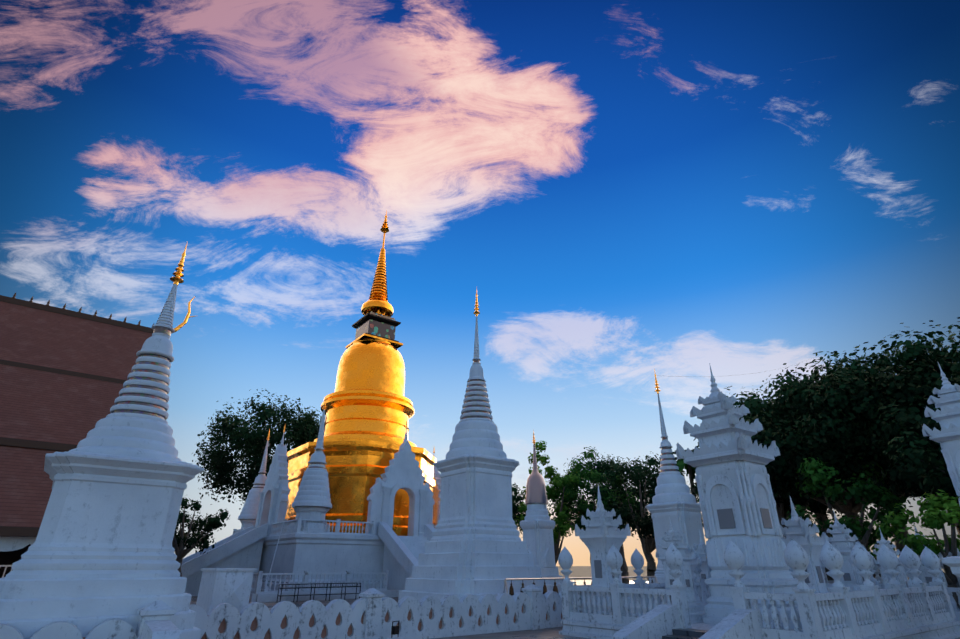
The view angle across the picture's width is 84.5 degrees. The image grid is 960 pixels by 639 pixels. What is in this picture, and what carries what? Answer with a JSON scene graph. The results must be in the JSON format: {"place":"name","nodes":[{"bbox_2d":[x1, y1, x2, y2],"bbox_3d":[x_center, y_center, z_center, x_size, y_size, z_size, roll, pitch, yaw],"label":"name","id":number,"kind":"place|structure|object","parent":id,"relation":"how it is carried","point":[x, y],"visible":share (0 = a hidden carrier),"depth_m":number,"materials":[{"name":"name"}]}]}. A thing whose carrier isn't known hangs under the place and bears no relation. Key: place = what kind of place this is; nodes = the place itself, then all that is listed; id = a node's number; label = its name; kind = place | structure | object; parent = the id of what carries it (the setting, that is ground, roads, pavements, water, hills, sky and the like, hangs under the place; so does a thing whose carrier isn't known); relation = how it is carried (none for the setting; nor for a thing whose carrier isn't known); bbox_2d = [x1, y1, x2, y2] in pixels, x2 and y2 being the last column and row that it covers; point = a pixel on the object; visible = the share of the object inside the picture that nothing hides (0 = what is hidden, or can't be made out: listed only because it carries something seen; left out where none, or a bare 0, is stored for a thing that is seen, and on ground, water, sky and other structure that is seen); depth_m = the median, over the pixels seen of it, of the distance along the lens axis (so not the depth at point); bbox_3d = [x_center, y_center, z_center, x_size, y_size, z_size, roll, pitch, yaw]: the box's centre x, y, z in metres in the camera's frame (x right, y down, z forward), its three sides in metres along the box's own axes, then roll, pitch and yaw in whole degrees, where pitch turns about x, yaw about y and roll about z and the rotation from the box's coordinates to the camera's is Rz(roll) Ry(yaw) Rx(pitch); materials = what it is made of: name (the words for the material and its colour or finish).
{"place":"outdoors","nodes":[
{"label":"outdoors","id":0,"kind":"place"},
{"bbox_2d":[0,293,194,577],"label":"temple building","id":1,"kind":"structure","parent":0,"point":[64,372],"depth_m":25.02,"materials":[{"name":"tile"}]},
{"bbox_2d":[0,0,959,565],"label":"sky","id":2,"kind":"structure","parent":0,"point":[624,190],"materials":[{"name":"blue"}]},
{"bbox_2d":[190,580,959,638],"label":"courtyard pavement","id":3,"kind":"structure","parent":0,"point":[548,633],"depth_m":17.43,"materials":[{"name":"concrete"}]},
{"bbox_2d":[0,244,204,638],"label":"chedi","id":4,"kind":"structure","parent":3,"relation":"on","point":[101,549],"depth_m":10.34,"materials":[{"name":"white paint"}]},
{"bbox_2d":[172,498,229,576],"bbox_3d":[-21.062,16.138,37.774,4.136,6.797,4.992,-10,-27,20],"label":"tree","id":5,"kind":"object","parent":3,"relation":"on","point":[181,543],"visible":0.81,"depth_m":38.33,"materials":[{"name":"green plant"}]},
{"bbox_2d":[196,568,256,614],"bbox_3d":[-7.387,8.221,15.158,1.090,1.960,1.240,-20,-32,36],"label":"pedestal","id":6,"kind":"object","parent":3,"relation":"on","point":[218,586],"visible":0.63,"depth_m":15.03,"materials":[{"name":"white paint"}]},
{"bbox_2d":[266,500,289,590],"bbox_3d":[-13.527,15.189,35.115,0.084,6.208,0.997,-17,-30,32],"label":"flag pole","id":7,"kind":"object","parent":3,"relation":"on","point":[267,588],"visible":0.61,"depth_m":34.98,"materials":[{"name":"grey metal"}]},
{"bbox_2d":[181,210,440,601],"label":"golden chedi","id":8,"kind":"structure","parent":3,"relation":"on","point":[357,482],"depth_m":44.74,"materials":[{"name":"gold paint"}]},
{"bbox_2d":[277,583,360,601],"bbox_3d":[-10.162,17.387,33.678,5.240,1.000,0.600,18,-30,-33],"label":"metal fence","id":9,"kind":"object","parent":3,"relation":"on","point":[311,587],"visible":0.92,"depth_m":33.56,"materials":[{"name":"black metal"}]},
{"bbox_2d":[0,582,661,638],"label":"boundary wall","id":10,"kind":"structure","parent":3,"relation":"on","point":[371,613],"depth_m":15.05,"materials":[{"name":"white paint"}]},
{"bbox_2d":[387,621,402,638],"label":"spotlight on box","id":11,"kind":"object","parent":3,"relation":"on","point":[394,630],"visible":1,"depth_m":14.69,"materials":[{"name":"white paint"}]},
{"bbox_2d":[398,290,549,601],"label":"chedi","id":12,"kind":"structure","parent":3,"relation":"on","point":[476,546],"depth_m":23.97,"materials":[{"name":"white paint"}]},
{"bbox_2d":[512,483,525,537],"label":"tree","id":13,"kind":"object","parent":3,"relation":"on","point":[515,501],"visible":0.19,"depth_m":56.72,"materials":[{"name":"green plant"}]},
{"bbox_2d":[520,430,562,592],"bbox_3d":[4.021,13.396,37.306,3.400,11.300,3.400,18,-30,-33],"label":"stupa","id":14,"kind":"object","parent":3,"relation":"on","point":[537,525],"visible":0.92,"depth_m":36.13,"materials":[{"name":"white paint"}]},
{"bbox_2d":[514,441,579,564],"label":"ashoka tree","id":15,"kind":"object","parent":3,"relation":"on","point":[561,528],"visible":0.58,"depth_m":53.52,"materials":[{"name":"green plant"}]},
{"bbox_2d":[503,576,657,595],"bbox_3d":[4.671,11.778,22.333,9.358,1.590,0.756,18,-30,-33],"label":"railing","id":16,"kind":"object","parent":3,"relation":"on","point":[511,590],"visible":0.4,"depth_m":21.16,"materials":[{"name":"white paint"}]},
{"bbox_2d":[547,446,639,584],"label":"tree","id":17,"kind":"object","parent":3,"relation":"on","point":[580,512],"visible":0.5,"depth_m":56.09,"materials":[{"name":"green plant"}]},
{"bbox_2d":[554,450,655,583],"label":"tree","id":18,"kind":"object","parent":3,"relation":"on","point":[603,467],"visible":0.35,"depth_m":67.45,"materials":[{"name":"green plant"}]},
{"bbox_2d":[585,451,703,582],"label":"tree","id":19,"kind":"object","parent":3,"relation":"on","point":[643,522],"visible":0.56,"depth_m":51.81,"materials":[{"name":"green plant"}]},
{"bbox_2d":[645,369,704,582],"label":"chedi","id":20,"kind":"structure","parent":3,"relation":"on","point":[674,499],"depth_m":28.48,"materials":[{"name":"white paint"}]},
{"bbox_2d":[673,448,699,502],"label":"tree","id":21,"kind":"object","parent":3,"relation":"on","point":[682,465],"visible":0.19,"depth_m":44.97,"materials":[{"name":"green plant"}]},
{"bbox_2d":[686,481,704,535],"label":"tree","id":22,"kind":"object","parent":3,"relation":"on","point":[697,502],"depth_m":51.89,"materials":[{"name":"green plant"}]},
{"bbox_2d":[694,386,833,580],"bbox_3d":[25.740,12.966,41.408,15.154,15.609,15.569,18,-30,-33],"label":"tree","id":23,"kind":"object","parent":3,"relation":"on","point":[823,516],"depth_m":39.67,"materials":[{"name":"green plant"}]},
{"bbox_2d":[690,432,866,537],"bbox_3d":[20.627,12.833,36.489,11.199,11.754,11.606,18,-30,-33],"label":"tree","id":24,"kind":"object","parent":3,"relation":"on","point":[782,509],"visible":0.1,"depth_m":35.08,"materials":[{"name":"green plant"}]},
{"bbox_2d":[691,522,959,611],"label":"shrines on platform","id":25,"kind":"object","parent":3,"relation":"on","point":[924,576],"visible":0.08,"depth_m":23.29,"materials":[{"name":"white paint"}]},
{"bbox_2d":[724,355,954,577],"bbox_3d":[22.954,9.835,33.524,16.386,14.666,16.308,18,-30,-33],"label":"tree","id":26,"kind":"object","parent":3,"relation":"on","point":[774,422],"visible":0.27,"depth_m":31.13,"materials":[{"name":"green plant"}]},
{"bbox_2d":[786,456,911,549],"bbox_3d":[19.414,10.837,27.387,5.786,7.612,5.644,18,-30,-33],"label":"green tree","id":27,"kind":"object","parent":3,"relation":"on","point":[870,493],"visible":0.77,"depth_m":27.02,"materials":[{"name":"green plant"}]},
{"bbox_2d":[775,323,959,535],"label":"tree","id":28,"kind":"object","parent":3,"relation":"on","point":[914,353],"visible":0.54,"depth_m":28.06,"materials":[{"name":"green plant"}]},
{"bbox_2d":[834,360,925,579],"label":"tree","id":29,"kind":"object","parent":3,"relation":"on","point":[897,544],"depth_m":41.04,"materials":[{"name":"green plant"}]},
{"bbox_2d":[820,556,959,626],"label":"wall","id":30,"kind":"structure","parent":3,"relation":"on","point":[950,590],"depth_m":18.86,"materials":[{"name":"paint"}]},
{"bbox_2d":[866,407,958,504],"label":"tree","id":31,"kind":"object","parent":3,"relation":"on","point":[922,480],"visible":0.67,"depth_m":23.32,"materials":[{"name":"green plant"}]},
{"bbox_2d":[868,489,959,608],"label":"green tree","id":32,"kind":"object","parent":3,"relation":"on","point":[935,516],"visible":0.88,"depth_m":20.83,"materials":[{"name":"green plant"}]},
{"bbox_2d":[875,317,959,492],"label":"tree","id":33,"kind":"object","parent":3,"relation":"on","point":[938,382],"visible":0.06,"depth_m":27.79,"materials":[{"name":"green plant"}]},
{"bbox_2d":[893,320,959,379],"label":"tree","id":34,"kind":"object","parent":3,"relation":"on","point":[954,347],"visible":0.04,"depth_m":37.06,"materials":[{"name":"green plant"}]},
{"bbox_2d":[676,358,822,518],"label":"overhead cables","id":35,"kind":"object","parent":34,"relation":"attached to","point":[758,372],"visible":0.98,"depth_m":34.32,"materials":[{"name":"black metal"}]},
{"bbox_2d":[922,363,959,577],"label":"shrine","id":36,"kind":"object","parent":3,"relation":"on","point":[947,418],"visible":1,"depth_m":14.67,"materials":[{"name":"white paint"}]},
{"bbox_2d":[556,566,944,581],"bbox_3d":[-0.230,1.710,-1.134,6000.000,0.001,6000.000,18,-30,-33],"label":"wall","id":37,"kind":"structure","parent":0,"point":[581,571],"depth_m":176.95,"materials":[{"name":"white paint"}]},
{"bbox_2d":[174,509,208,537],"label":"tree","id":38,"kind":"object","parent":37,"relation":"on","point":[188,521],"visible":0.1,"depth_m":58.29,"materials":[{"name":"green plant"}]},
{"bbox_2d":[192,388,324,509],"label":"tree","id":39,"kind":"object","parent":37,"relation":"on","point":[249,443],"visible":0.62,"depth_m":68.61,"materials":[{"name":"green plant"}]},
{"bbox_2d":[558,538,959,638],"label":"balustrade","id":40,"kind":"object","parent":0,"point":[873,608],"depth_m":14.49,"materials":[{"name":"paint"}]},
{"bbox_2d":[575,363,909,628],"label":"shrines on platform","id":41,"kind":"object","parent":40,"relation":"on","point":[728,460],"visible":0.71,"depth_m":16.58,"materials":[{"name":"white paint"}]}
]}

